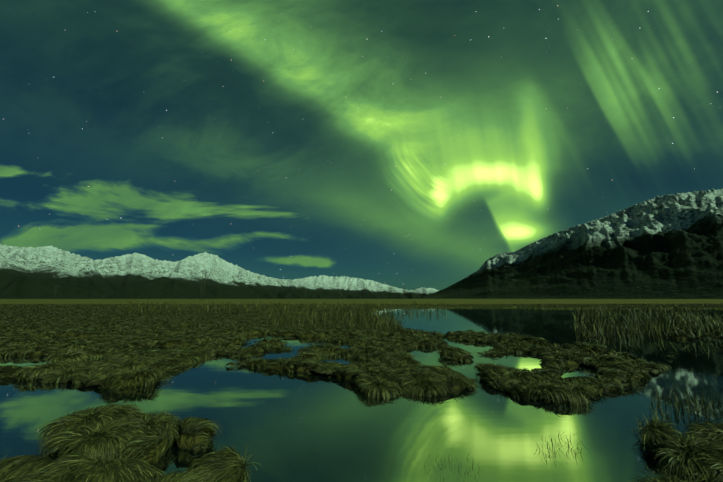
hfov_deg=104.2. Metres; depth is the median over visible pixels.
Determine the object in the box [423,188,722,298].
mountain
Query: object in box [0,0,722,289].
sky
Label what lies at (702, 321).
marsh reeds
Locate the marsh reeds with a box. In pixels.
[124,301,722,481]
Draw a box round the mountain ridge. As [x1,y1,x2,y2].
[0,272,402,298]
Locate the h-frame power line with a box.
[200,269,206,298]
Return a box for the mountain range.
[0,244,439,298]
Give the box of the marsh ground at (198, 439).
[0,299,722,481]
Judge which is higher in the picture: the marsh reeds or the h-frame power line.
the h-frame power line
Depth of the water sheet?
3.29 m
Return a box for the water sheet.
[0,308,722,481]

